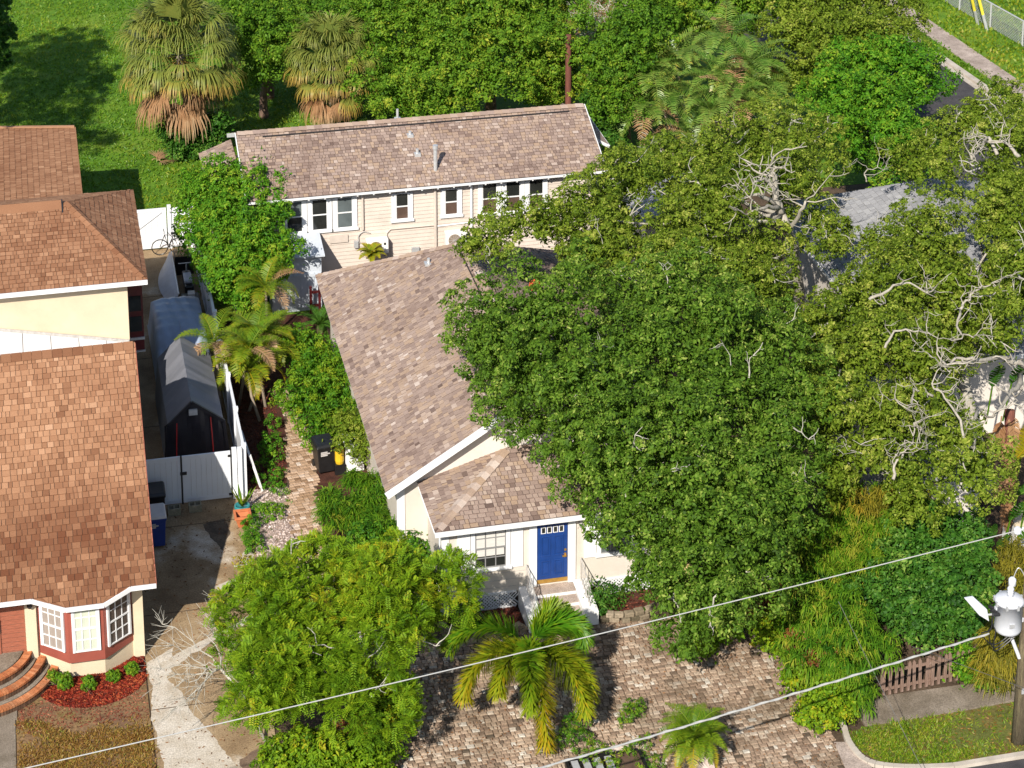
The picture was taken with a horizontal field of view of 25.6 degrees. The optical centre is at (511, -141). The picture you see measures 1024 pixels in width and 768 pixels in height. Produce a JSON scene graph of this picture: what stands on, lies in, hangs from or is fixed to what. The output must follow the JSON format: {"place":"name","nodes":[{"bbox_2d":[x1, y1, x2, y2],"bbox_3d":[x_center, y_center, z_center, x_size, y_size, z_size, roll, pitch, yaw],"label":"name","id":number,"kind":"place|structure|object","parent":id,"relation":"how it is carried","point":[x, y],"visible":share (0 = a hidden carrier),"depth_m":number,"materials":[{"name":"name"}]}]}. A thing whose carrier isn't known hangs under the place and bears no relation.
{"place":"outdoors","nodes":[
{"label":"outdoors","id":0,"kind":"place"},
{"bbox_2d":[0,711,16,767],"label":"front walk","id":1,"kind":"structure","parent":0,"point":[7,742],"depth_m":60.15,"materials":[{"name":"concrete"}]},
{"bbox_2d":[0,189,147,351],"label":"hip roof house","id":2,"kind":"structure","parent":0,"point":[73,264],"depth_m":74.57,"materials":[{"name":"brown tile"}]},
{"bbox_2d":[15,681,155,767],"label":"front lawn","id":3,"kind":"structure","parent":0,"point":[26,738],"depth_m":60.94,"materials":[{"name":"brown plant"}]},
{"bbox_2d":[17,681,148,733],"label":"fallen leaves","id":4,"kind":"object","parent":3,"relation":"on","point":[76,718],"visible":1,"depth_m":61.37,"materials":[{"name":"brown plant"}]},
{"bbox_2d":[14,713,160,767],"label":"dry grass","id":5,"kind":"structure","parent":0,"point":[135,734],"depth_m":59.88,"materials":[{"name":"brown plant"}]},
{"bbox_2d":[40,656,148,707],"bbox_3d":[-11.700,22.933,62.578,3.201,0.001,2.150,-3,15,-12],"label":"mulch bed","id":6,"kind":"object","parent":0,"point":[121,684],"visible":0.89,"depth_m":62.29,"materials":[{"name":"red wood"}]},
{"bbox_2d":[147,292,209,380],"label":"covered car","id":7,"kind":"object","parent":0,"point":[171,319],"visible":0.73,"depth_m":81.09,"materials":[{"name":"blue fabric"}]},
{"bbox_2d":[136,246,278,767],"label":"driveway","id":8,"kind":"structure","parent":0,"point":[190,594],"depth_m":67.68,"materials":[{"name":"concrete"}]},
{"bbox_2d":[137,204,189,248],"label":"back gate","id":9,"kind":"structure","parent":8,"relation":"on","point":[148,219],"depth_m":89.83,"materials":[{"name":"white plastic"}]},
{"bbox_2d":[146,648,237,767],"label":"worn concrete","id":10,"kind":"object","parent":8,"relation":"on","point":[185,751],"visible":0.95,"depth_m":60.42,"materials":[{"name":"beige concrete"}]},
{"bbox_2d":[155,337,230,466],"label":"fabric garage","id":11,"kind":"structure","parent":8,"relation":"on","point":[191,420],"depth_m":74.38,"materials":[{"name":"fabric"}]},
{"bbox_2d":[140,592,265,741],"bbox_3d":[-8.639,21.977,60.745,3.227,2.829,4.782,-5,16,-20],"label":"bare branch","id":12,"kind":"object","parent":8,"relation":"on","point":[203,683],"visible":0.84,"depth_m":59.95,"materials":[{"name":"beige wood"}]},
{"bbox_2d":[203,251,330,347],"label":"side yard","id":13,"kind":"structure","parent":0,"point":[217,306],"depth_m":84.80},
{"bbox_2d":[169,146,310,318],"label":"ficus tree","id":14,"kind":"object","parent":13,"relation":"on","point":[219,215],"visible":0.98,"depth_m":83.18,"materials":[{"name":"green plant"}]},
{"bbox_2d":[232,255,302,315],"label":"areca palm","id":15,"kind":"object","parent":13,"relation":"on","point":[263,282],"visible":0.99,"depth_m":81.07,"materials":[{"name":"green plant"}]},
{"bbox_2d":[268,232,324,313],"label":"lean to shed","id":16,"kind":"object","parent":13,"relation":"on","point":[300,282],"visible":0.56,"depth_m":84.57,"materials":[{"name":"white"}]},
{"bbox_2d":[244,487,316,652],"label":"gravel bed","id":17,"kind":"object","parent":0,"point":[275,523],"visible":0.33,"depth_m":70.45,"materials":[{"name":"beige gravel"}]},
{"bbox_2d":[270,390,334,592],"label":"garden path","id":18,"kind":"structure","parent":0,"point":[303,478],"depth_m":72.84,"materials":[{"name":"brick"}]},
{"bbox_2d":[219,312,412,635],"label":"side bed","id":19,"kind":"object","parent":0,"point":[329,477],"visible":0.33,"depth_m":76.61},
{"bbox_2d":[174,301,304,421],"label":"areca palm","id":20,"kind":"object","parent":19,"relation":"on","point":[256,339],"visible":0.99,"depth_m":77.51,"materials":[{"name":"green plant"}]},
{"bbox_2d":[231,375,287,485],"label":"mulch chips","id":21,"kind":"object","parent":19,"relation":"on","point":[245,429],"visible":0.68,"depth_m":76.24,"materials":[{"name":"brown wood"}]},
{"bbox_2d":[251,412,290,523],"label":"ground ivy","id":22,"kind":"object","parent":19,"relation":"on","point":[278,472],"visible":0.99,"depth_m":72.95,"materials":[{"name":"green plant"}]},
{"bbox_2d":[266,322,362,452],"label":"hedge","id":23,"kind":"object","parent":19,"relation":"on","point":[320,358],"visible":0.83,"depth_m":76.09,"materials":[{"name":"green plant"}]},
{"bbox_2d":[311,433,335,472],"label":"wheelie bin","id":24,"kind":"object","parent":19,"relation":"on","point":[323,460],"visible":1,"depth_m":73.28,"materials":[{"name":"black plastic"}]},
{"bbox_2d":[322,399,370,470],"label":"olive shrub","id":25,"kind":"object","parent":19,"relation":"on","point":[347,420],"visible":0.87,"depth_m":73.31,"materials":[{"name":"green plant"}]},
{"bbox_2d":[311,467,396,539],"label":"strap shrub","id":26,"kind":"object","parent":19,"relation":"on","point":[335,508],"visible":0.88,"depth_m":69.36,"materials":[{"name":"green plant"}]},
{"bbox_2d":[345,516,430,558],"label":"bush","id":27,"kind":"object","parent":19,"relation":"on","point":[359,535],"visible":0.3,"depth_m":67.49,"materials":[{"name":"green plant"}]},
{"bbox_2d":[0,0,1023,249],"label":"back lawn","id":28,"kind":"structure","parent":0,"point":[852,178],"depth_m":106.62,"materials":[{"name":"green plant"}]},
{"bbox_2d":[0,0,18,72],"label":"edge tree","id":29,"kind":"object","parent":28,"relation":"on","point":[8,29],"visible":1,"depth_m":102.13,"materials":[{"name":"green plant"}]},
{"bbox_2d":[0,125,81,200],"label":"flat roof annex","id":30,"kind":"object","parent":28,"relation":"on","point":[37,161],"visible":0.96,"depth_m":88.11,"materials":[{"name":"brown tile"}]},
{"bbox_2d":[112,0,248,154],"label":"fan palm","id":31,"kind":"object","parent":28,"relation":"on","point":[196,85],"visible":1,"depth_m":96.87,"materials":[{"name":"green plant"}]},
{"bbox_2d":[152,107,235,161],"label":"trunk vine","id":32,"kind":"object","parent":31,"relation":"attached to","point":[178,149],"visible":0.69,"depth_m":98.80,"materials":[{"name":"green plant"}]},
{"bbox_2d":[204,0,311,118],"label":"camphor tree","id":33,"kind":"object","parent":28,"relation":"on","point":[264,63],"visible":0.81,"depth_m":101.21,"materials":[{"name":"green plant"}]},
{"bbox_2d":[282,8,386,125],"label":"fan palm","id":34,"kind":"object","parent":28,"relation":"on","point":[328,29],"visible":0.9,"depth_m":100.20,"materials":[{"name":"green plant"}]},
{"bbox_2d":[316,0,437,119],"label":"camphor tree","id":35,"kind":"object","parent":28,"relation":"on","point":[369,4],"visible":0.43,"depth_m":101.55,"materials":[{"name":"green plant"}]},
{"bbox_2d":[340,0,497,119],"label":"camphor tree","id":36,"kind":"object","parent":28,"relation":"on","point":[415,91],"visible":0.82,"depth_m":99.07,"materials":[{"name":"green plant"}]},
{"bbox_2d":[391,0,571,110],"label":"camphor tree","id":37,"kind":"object","parent":28,"relation":"on","point":[546,23],"visible":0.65,"depth_m":100.90,"materials":[{"name":"green plant"}]},
{"bbox_2d":[423,0,548,110],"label":"camphor tree","id":38,"kind":"object","parent":28,"relation":"on","point":[497,74],"visible":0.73,"depth_m":98.42,"materials":[{"name":"green plant"}]},
{"bbox_2d":[506,0,594,106],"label":"camphor tree","id":39,"kind":"object","parent":28,"relation":"on","point":[552,81],"visible":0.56,"depth_m":100.92,"materials":[{"name":"green plant"}]},
{"bbox_2d":[534,0,604,103],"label":"camphor tree","id":40,"kind":"object","parent":28,"relation":"on","point":[581,20],"visible":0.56,"depth_m":100.72,"materials":[{"name":"green plant"}]},
{"bbox_2d":[579,86,639,163],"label":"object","id":41,"kind":"object","parent":28,"relation":"on","point":[611,134],"visible":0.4,"depth_m":98.48,"materials":[{"name":"green plant"}]},
{"bbox_2d":[579,0,684,143],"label":"camphor tree","id":42,"kind":"object","parent":28,"relation":"on","point":[625,41],"visible":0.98,"depth_m":98.61,"materials":[{"name":"green plant"}]},
{"bbox_2d":[599,0,731,103],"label":"camphor tree","id":43,"kind":"object","parent":28,"relation":"on","point":[678,5],"visible":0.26,"depth_m":102.74,"materials":[{"name":"green plant"}]},
{"bbox_2d":[603,0,806,155],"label":"areca palm","id":44,"kind":"object","parent":28,"relation":"on","point":[735,73],"visible":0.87,"depth_m":98.48,"materials":[{"name":"green plant"}]},
{"bbox_2d":[682,0,807,99],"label":"camphor tree","id":45,"kind":"object","parent":28,"relation":"on","point":[746,6],"visible":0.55,"depth_m":102.97,"materials":[{"name":"green plant"}]},
{"bbox_2d":[752,0,934,94],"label":"camphor tree","id":46,"kind":"object","parent":28,"relation":"on","point":[796,24],"visible":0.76,"depth_m":99.74,"materials":[{"name":"green plant"}]},
{"bbox_2d":[791,29,963,188],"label":"green tree","id":47,"kind":"object","parent":28,"relation":"on","point":[879,102],"visible":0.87,"depth_m":91.28,"materials":[{"name":"green plant"}]},
{"bbox_2d":[945,0,1023,45],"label":"chain link fence","id":48,"kind":"object","parent":28,"relation":"on","point":[991,4],"visible":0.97,"depth_m":115.30,"materials":[{"name":"metal"}]},
{"bbox_2d":[26,526,1021,767],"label":"power line","id":49,"kind":"object","parent":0,"point":[1017,530],"visible":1,"depth_m":53.09,"materials":[{"name":"metal"}]},
{"bbox_2d":[144,179,1019,767],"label":"ground","id":50,"kind":"structure","parent":0,"point":[316,721],"depth_m":79.18,"materials":[{"name":"green plant"}]},
{"bbox_2d":[0,650,57,716],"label":"brick steps","id":51,"kind":"structure","parent":50,"relation":"on","point":[23,682],"depth_m":62.11,"materials":[{"name":"brick"}]},
{"bbox_2d":[0,328,128,354],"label":"patio roof","id":52,"kind":"structure","parent":50,"relation":"on","point":[10,340],"depth_m":73.78,"materials":[{"name":"grey metal"}]},
{"bbox_2d":[0,341,156,676],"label":"bay window house","id":53,"kind":"structure","parent":50,"relation":"on","point":[77,569],"depth_m":63.91,"materials":[{"name":"brown tile"}]},
{"bbox_2d":[39,606,65,652],"bbox_3d":[-12.783,21.272,62.533,0.874,1.505,0.062,8,17,26],"label":"window","id":54,"kind":"structure","parent":53,"relation":"in","point":[52,627],"depth_m":62.58,"materials":[{"name":"beige glass"}]},
{"bbox_2d":[71,609,100,653],"bbox_3d":[-11.818,21.306,62.404,0.810,1.505,0.062,-3,15,-12],"label":"window","id":55,"kind":"structure","parent":53,"relation":"in","point":[85,624],"depth_m":62.43,"materials":[{"name":"white glass"}]},
{"bbox_2d":[106,593,131,646],"bbox_3d":[-10.995,21.168,62.924,0.062,1.505,0.889,11,19,37],"label":"window","id":56,"kind":"structure","parent":53,"relation":"in","point":[118,614],"depth_m":62.96,"materials":[{"name":"white glass"}]},
{"bbox_2d":[191,206,247,496],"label":"vinyl fence","id":57,"kind":"object","parent":50,"relation":"on","point":[231,407],"visible":0.51,"depth_m":75.99,"materials":[{"name":"white plastic"}]},
{"bbox_2d":[146,446,242,504],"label":"driveway gate","id":58,"kind":"structure","parent":57,"relation":"attached to","point":[188,475],"depth_m":71.50,"materials":[{"name":"white plastic"}]},
{"bbox_2d":[248,721,408,767],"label":"front shrub","id":59,"kind":"object","parent":50,"relation":"on","point":[291,753],"visible":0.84,"depth_m":57.81,"materials":[{"name":"green plant"}]},
{"bbox_2d":[198,525,489,757],"bbox_3d":[-4.341,20.828,59.698,7.764,5.774,7.297,-3,15,-12],"label":"front tree","id":60,"kind":"object","parent":50,"relation":"on","point":[375,582],"visible":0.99,"depth_m":58.53,"materials":[{"name":"green plant"}]},
{"bbox_2d":[343,665,431,739],"bbox_3d":[-3.384,22.604,59.861,2.181,2.250,2.354,6,16,22],"label":"round shrub","id":61,"kind":"object","parent":50,"relation":"on","point":[385,705],"visible":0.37,"depth_m":59.14,"materials":[{"name":"green plant"}]},
{"bbox_2d":[198,103,609,297],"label":"house","id":62,"kind":"structure","parent":50,"relation":"on","point":[405,185],"depth_m":86.80,"materials":[{"name":"tile"}]},
{"bbox_2d":[307,198,333,232],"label":"window","id":63,"kind":"structure","parent":62,"relation":"in","point":[319,211],"depth_m":85.47,"materials":[{"name":"white glass"}]},
{"bbox_2d":[332,196,358,231],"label":"window","id":64,"kind":"structure","parent":62,"relation":"in","point":[344,209],"depth_m":85.68,"materials":[{"name":"grey glass"}]},
{"bbox_2d":[391,192,413,222],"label":"window","id":65,"kind":"structure","parent":62,"relation":"in","point":[401,203],"depth_m":86.14,"materials":[{"name":"white glass"}]},
{"bbox_2d":[440,188,462,218],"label":"window","id":66,"kind":"structure","parent":62,"relation":"in","point":[450,199],"depth_m":86.54,"materials":[{"name":"white glass"}]},
{"bbox_2d":[315,242,678,614],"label":"bungalow","id":67,"kind":"object","parent":50,"relation":"on","point":[444,467],"visible":0.5,"depth_m":67.67,"materials":[{"name":"beige tile"}]},
{"bbox_2d":[470,529,511,572],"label":"window","id":68,"kind":"structure","parent":67,"relation":"in","point":[501,538],"depth_m":65.47,"materials":[{"name":"white glass"}]},
{"bbox_2d":[537,522,567,583],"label":"door","id":69,"kind":"structure","parent":67,"relation":"in","point":[552,539],"depth_m":65.95,"materials":[{"name":"blue paint"}]},
{"bbox_2d":[448,88,907,355],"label":"oak tree","id":70,"kind":"object","parent":50,"relation":"on","point":[691,203],"visible":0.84,"depth_m":78.11,"materials":[{"name":"green plant"}]},
{"bbox_2d":[784,178,1023,527],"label":"grey roof house","id":71,"kind":"structure","parent":50,"relation":"on","point":[864,207],"depth_m":81.28,"materials":[{"name":"grey"}]},
{"bbox_2d":[793,70,1023,537],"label":"oak tree","id":72,"kind":"object","parent":50,"relation":"on","point":[915,343],"visible":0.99,"depth_m":70.90,"materials":[{"name":"green plant"}]},
{"bbox_2d":[839,721,1023,767],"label":"kerb","id":73,"kind":"structure","parent":50,"relation":"on","point":[959,764],"depth_m":59.27,"materials":[{"name":"concrete"}]},
{"bbox_2d":[356,616,844,767],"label":"paver courtyard","id":74,"kind":"structure","parent":0,"point":[693,680],"depth_m":61.48,"materials":[{"name":"brick"}]},
{"bbox_2d":[436,595,601,756],"bbox_3d":[0.532,21.936,60.047,4.238,3.329,3.766,-6,16,-22],"label":"foxtail palm","id":75,"kind":"object","parent":74,"relation":"on","point":[554,617],"visible":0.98,"depth_m":59.74,"materials":[{"name":"green plant"}]},
{"bbox_2d":[518,557,598,632],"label":"front steps","id":76,"kind":"structure","parent":74,"relation":"on","point":[573,592],"depth_m":65.73,"materials":[{"name":"white paint"}]},
{"bbox_2d":[536,704,593,754],"bbox_3d":[1.439,23.141,60.239,1.479,0.720,2.198,2,15,7],"label":"creeper","id":77,"kind":"object","parent":74,"relation":"on","point":[573,729],"visible":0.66,"depth_m":59.74,"materials":[{"name":"green plant"}]},
{"bbox_2d":[564,748,647,767],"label":"white picket fence","id":78,"kind":"object","parent":74,"relation":"on","point":[627,761],"visible":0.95,"depth_m":58.85,"materials":[{"name":"wood"}]},
{"bbox_2d":[399,621,837,767],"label":"fallen leaves","id":79,"kind":"object","parent":74,"relation":"on","point":[611,708],"visible":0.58,"depth_m":61.44,"materials":[{"name":"brown plant"}]},
{"bbox_2d":[578,731,665,767],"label":"creeper","id":80,"kind":"object","parent":74,"relation":"on","point":[628,749],"visible":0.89,"depth_m":58.91,"materials":[{"name":"green plant"}]},
{"bbox_2d":[600,599,686,622],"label":"stone edging","id":81,"kind":"object","parent":74,"relation":"on","point":[635,614],"visible":0.47,"depth_m":65.38,"materials":[{"name":"beige stone"}]},
{"bbox_2d":[645,735,720,767],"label":"soil pocket","id":82,"kind":"object","parent":74,"relation":"on","point":[656,742],"visible":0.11,"depth_m":59.56,"materials":[{"name":"soil"}]},
{"bbox_2d":[657,702,731,767],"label":"pygmy date palm","id":83,"kind":"object","parent":82,"relation":"on","point":[691,737],"visible":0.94,"depth_m":58.49,"materials":[{"name":"green plant"}]},
{"bbox_2d":[678,591,760,664],"bbox_3d":[5.952,21.718,64.156,2.863,1.995,2.180,-3,15,-12],"label":"shrub","id":84,"kind":"object","parent":74,"relation":"on","point":[718,641],"visible":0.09,"depth_m":63.53,"materials":[{"name":"green plant"}]},
{"bbox_2d":[598,589,730,619],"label":"front bed","id":85,"kind":"object","parent":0,"point":[632,601],"visible":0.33,"depth_m":66.38,"materials":[{"name":"brown soil"}]},
{"bbox_2d":[583,574,627,615],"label":"bush","id":86,"kind":"object","parent":85,"relation":"on","point":[607,595],"visible":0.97,"depth_m":65.76,"materials":[{"name":"green plant"}]},
{"bbox_2d":[655,427,1023,720],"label":"planting soil","id":87,"kind":"structure","parent":0,"point":[992,518],"depth_m":64.58,"materials":[{"name":"brown soil"}]},
{"bbox_2d":[436,235,846,663],"bbox_3d":[5.142,16.916,66.311,11.642,10.131,15.076,-12,19,-37],"label":"oak tree","id":88,"kind":"object","parent":87,"relation":"on","point":[715,476],"visible":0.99,"depth_m":63.97,"materials":[{"name":"green plant"}]},
{"bbox_2d":[747,606,863,737],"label":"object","id":89,"kind":"object","parent":87,"relation":"on","point":[821,709],"visible":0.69,"depth_m":60.53,"materials":[{"name":"green plant"}]},
{"bbox_2d":[768,570,905,722],"bbox_3d":[8.900,21.628,62.100,3.697,2.782,4.343,-3,15,-12],"label":"bamboo","id":90,"kind":"object","parent":87,"relation":"on","point":[831,620],"visible":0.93,"depth_m":61.60,"materials":[{"name":"green plant"}]},
{"bbox_2d":[839,492,1003,655],"bbox_3d":[12.116,20.675,64.917,4.447,3.371,5.060,7,16,24],"label":"vine mound","id":91,"kind":"object","parent":87,"relation":"on","point":[931,599],"visible":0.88,"depth_m":64.08,"materials":[{"name":"green plant"}]},
{"bbox_2d":[879,645,1009,695],"bbox_3d":[12.275,22.431,62.602,4.444,0.950,0.232,-5,16,-17],"label":"picket fence","id":92,"kind":"object","parent":87,"relation":"on","point":[929,664],"visible":0.6,"depth_m":62.25,"materials":[{"name":"brown wood"}]},
{"bbox_2d":[933,639,998,693],"bbox_3d":[12.823,22.387,62.575,1.876,1.540,1.610,12,19,38],"label":"fence weed","id":93,"kind":"object","parent":87,"relation":"on","point":[959,667],"visible":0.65,"depth_m":62.34,"materials":[{"name":"green plant"}]},
{"bbox_2d":[963,534,1023,699],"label":"ornamental grass","id":94,"kind":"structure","parent":87,"relation":"on","point":[1003,666],"depth_m":61.85,"materials":[{"name":"green plant"}]},
{"bbox_2d":[991,409,1021,530],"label":"dead palm","id":95,"kind":"object","parent":87,"relation":"on","point":[1007,428],"visible":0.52,"depth_m":69.86,"materials":[{"name":"brown plant"}]},
{"bbox_2d":[779,476,917,596],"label":"ornamental grass","id":96,"kind":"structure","parent":0,"point":[813,552],"depth_m":65.86,"materials":[{"name":"green plant"}]},
{"bbox_2d":[708,0,1023,179],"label":"side street","id":97,"kind":"structure","parent":0,"point":[964,89],"depth_m":105.83,"materials":[{"name":"grey asphalt"}]},
{"bbox_2d":[834,484,934,536],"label":"yellow grass","id":98,"kind":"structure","parent":0,"point":[872,504],"depth_m":66.90,"materials":[{"name":"green plant"}]},
{"bbox_2d":[848,701,1023,763],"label":"verge","id":99,"kind":"structure","parent":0,"point":[994,711],"depth_m":60.48,"materials":[{"name":"green plant"}]},
{"bbox_2d":[1011,586,1023,745],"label":"utility pole","id":100,"kind":"object","parent":99,"relation":"on","point":[1017,734],"visible":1,"depth_m":59.66,"materials":[{"name":"brown wood"}]},
{"bbox_2d":[981,567,1023,658],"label":"pole transformer","id":101,"kind":"object","parent":100,"relation":"attached to","point":[1006,610],"visible":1,"depth_m":58.77,"materials":[{"name":"grey metal"}]},
{"bbox_2d":[536,633,988,767],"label":"power line","id":102,"kind":"object","parent":101,"relation":"attached to","point":[742,709],"visible":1,"depth_m":55.59,"materials":[{"name":"metal"}]},
{"bbox_2d":[859,677,1015,726],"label":"sidewalk","id":103,"kind":"structure","parent":0,"point":[929,702],"depth_m":61.73,"materials":[{"name":"concrete"}]},
{"bbox_2d":[884,0,1023,101],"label":"side sidewalk","id":104,"kind":"structure","parent":0,"point":[966,54],"depth_m":112.36,"materials":[{"name":"concrete"}]},
{"bbox_2d":[909,0,1023,81],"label":"verge grass","id":105,"kind":"structure","parent":0,"point":[996,49],"depth_m":115.78,"materials":[{"name":"green plant"}]},
{"bbox_2d":[927,365,1023,563],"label":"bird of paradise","id":106,"kind":"object","parent":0,"point":[1020,452],"visible":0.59,"depth_m":69.21,"materials":[{"name":"green plant"}]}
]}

